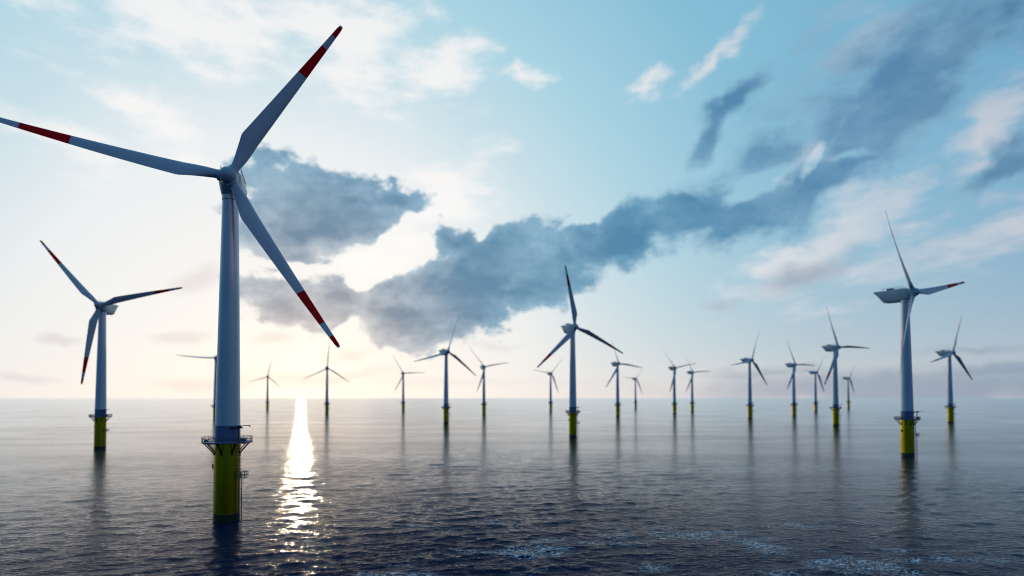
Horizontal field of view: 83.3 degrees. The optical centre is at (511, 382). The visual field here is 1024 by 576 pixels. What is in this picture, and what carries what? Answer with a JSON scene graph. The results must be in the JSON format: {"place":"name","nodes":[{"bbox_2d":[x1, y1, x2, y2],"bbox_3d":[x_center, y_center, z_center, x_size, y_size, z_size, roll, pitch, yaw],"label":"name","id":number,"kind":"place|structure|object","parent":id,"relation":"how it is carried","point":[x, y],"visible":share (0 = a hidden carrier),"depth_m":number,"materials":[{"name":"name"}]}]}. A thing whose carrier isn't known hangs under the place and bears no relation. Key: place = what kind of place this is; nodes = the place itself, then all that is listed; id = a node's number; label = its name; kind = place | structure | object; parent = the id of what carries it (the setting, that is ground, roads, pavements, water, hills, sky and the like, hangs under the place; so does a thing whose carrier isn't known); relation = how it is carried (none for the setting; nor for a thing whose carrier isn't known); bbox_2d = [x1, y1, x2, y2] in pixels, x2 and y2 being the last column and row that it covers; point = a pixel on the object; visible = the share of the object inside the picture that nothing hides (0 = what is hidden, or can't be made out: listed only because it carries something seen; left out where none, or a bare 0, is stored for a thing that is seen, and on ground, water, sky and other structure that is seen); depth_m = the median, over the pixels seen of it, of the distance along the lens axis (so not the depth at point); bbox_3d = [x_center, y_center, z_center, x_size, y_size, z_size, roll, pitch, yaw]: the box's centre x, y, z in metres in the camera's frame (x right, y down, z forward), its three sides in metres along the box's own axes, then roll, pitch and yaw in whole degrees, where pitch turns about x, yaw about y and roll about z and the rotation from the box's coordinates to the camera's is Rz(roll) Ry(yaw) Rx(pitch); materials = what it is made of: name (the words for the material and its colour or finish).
{"place":"outdoors","nodes":[
{"label":"outdoors","id":0,"kind":"place"},
{"bbox_2d":[0,398,1023,575],"bbox_3d":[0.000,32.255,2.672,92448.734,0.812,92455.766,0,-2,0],"label":"water","id":1,"kind":"structure","parent":0,"point":[516,487],"depth_m":202.48,"materials":[{"name":"liquid"}]},
{"bbox_2d":[40,240,181,449],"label":"wind turbine","id":2,"kind":"object","parent":1,"relation":"in","point":[101,312],"visible":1,"depth_m":360.45,"materials":[{"name":"white metal"}]},
{"bbox_2d":[0,25,342,522],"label":"wind turbine","id":3,"kind":"object","parent":1,"relation":"in","point":[228,440],"visible":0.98,"depth_m":151.20,"materials":[{"name":"white metal"}]},
{"bbox_2d":[178,355,216,419],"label":"wind turbine","id":4,"kind":"object","parent":1,"relation":"in","point":[215,369],"visible":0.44,"depth_m":832.51,"materials":[{"name":"white metal"}]},
{"bbox_2d":[249,361,281,409],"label":"wind turbine","id":5,"kind":"object","parent":1,"relation":"in","point":[267,398],"visible":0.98,"depth_m":1561.86,"materials":[{"name":"white metal"}]},
{"bbox_2d":[303,343,347,414],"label":"wind turbine","id":6,"kind":"object","parent":1,"relation":"in","point":[326,404],"visible":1,"depth_m":1115.58,"materials":[{"name":"white metal"}]},
{"bbox_2d":[393,356,420,411],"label":"wind turbine","id":7,"kind":"object","parent":1,"relation":"in","point":[402,379],"visible":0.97,"depth_m":1357.66,"materials":[{"name":"white metal"}]},
{"bbox_2d":[414,317,475,423],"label":"wind turbine","id":8,"kind":"object","parent":1,"relation":"in","point":[446,407],"visible":0.98,"depth_m":718.02,"materials":[{"name":"white metal"}]},
{"bbox_2d":[470,348,508,414],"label":"wind turbine","id":9,"kind":"object","parent":1,"relation":"in","point":[484,403],"visible":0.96,"depth_m":1076.78,"materials":[{"name":"white metal"}]},
{"bbox_2d":[533,357,563,411],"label":"wind turbine","id":10,"kind":"object","parent":1,"relation":"in","point":[550,402],"visible":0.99,"depth_m":1358.16,"materials":[{"name":"white metal"}]},
{"bbox_2d":[537,265,622,437],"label":"wind turbine","id":11,"kind":"object","parent":1,"relation":"in","point":[569,330],"visible":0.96,"depth_m":469.61,"materials":[{"name":"white metal"}]},
{"bbox_2d":[606,343,641,416],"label":"wind turbine","id":12,"kind":"object","parent":1,"relation":"in","point":[616,364],"visible":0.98,"depth_m":976.05,"materials":[{"name":"white metal"}]},
{"bbox_2d":[626,371,641,408],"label":"wind turbine","id":13,"kind":"object","parent":1,"relation":"in","point":[635,401],"visible":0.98,"depth_m":1735.49,"materials":[{"name":"white metal"}]},
{"bbox_2d":[664,351,695,414],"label":"wind turbine","id":14,"kind":"object","parent":1,"relation":"in","point":[674,368],"visible":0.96,"depth_m":1115.29,"materials":[{"name":"white metal"}]},
{"bbox_2d":[686,365,710,411],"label":"wind turbine","id":15,"kind":"object","parent":1,"relation":"in","point":[692,372],"visible":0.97,"depth_m":1301.13,"materials":[{"name":"white metal"}]},
{"bbox_2d":[733,333,766,418],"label":"wind turbine","id":16,"kind":"object","parent":1,"relation":"in","point":[748,361],"visible":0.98,"depth_m":880.30,"materials":[{"name":"white metal"}]},
{"bbox_2d":[785,345,814,415],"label":"wind turbine","id":17,"kind":"object","parent":1,"relation":"in","point":[792,378],"visible":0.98,"depth_m":1007.44,"materials":[{"name":"white metal"}]},
{"bbox_2d":[805,356,824,411],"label":"wind turbine","id":18,"kind":"object","parent":1,"relation":"in","point":[814,372],"visible":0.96,"depth_m":1302.20,"materials":[{"name":"white metal"}]},
{"bbox_2d":[821,309,868,425],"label":"wind turbine","id":19,"kind":"object","parent":1,"relation":"in","point":[834,349],"visible":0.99,"depth_m":657.70,"materials":[{"name":"white metal"}]},
{"bbox_2d":[841,370,853,408],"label":"wind turbine","id":20,"kind":"object","parent":1,"relation":"in","point":[848,401],"visible":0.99,"depth_m":1688.81,"materials":[{"name":"white metal"}]},
{"bbox_2d":[873,210,964,456],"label":"wind turbine","id":21,"kind":"object","parent":1,"relation":"in","point":[904,297],"visible":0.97,"depth_m":316.20,"materials":[{"name":"white metal"}]},
{"bbox_2d":[931,317,972,422],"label":"wind turbine","id":22,"kind":"object","parent":1,"relation":"in","point":[950,408],"visible":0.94,"depth_m":735.97,"materials":[{"name":"white metal"}]},
{"bbox_2d":[0,0,1023,397],"label":"sky","id":23,"kind":"structure","parent":0,"point":[705,177],"materials":[{"name":"blue"}]}
]}

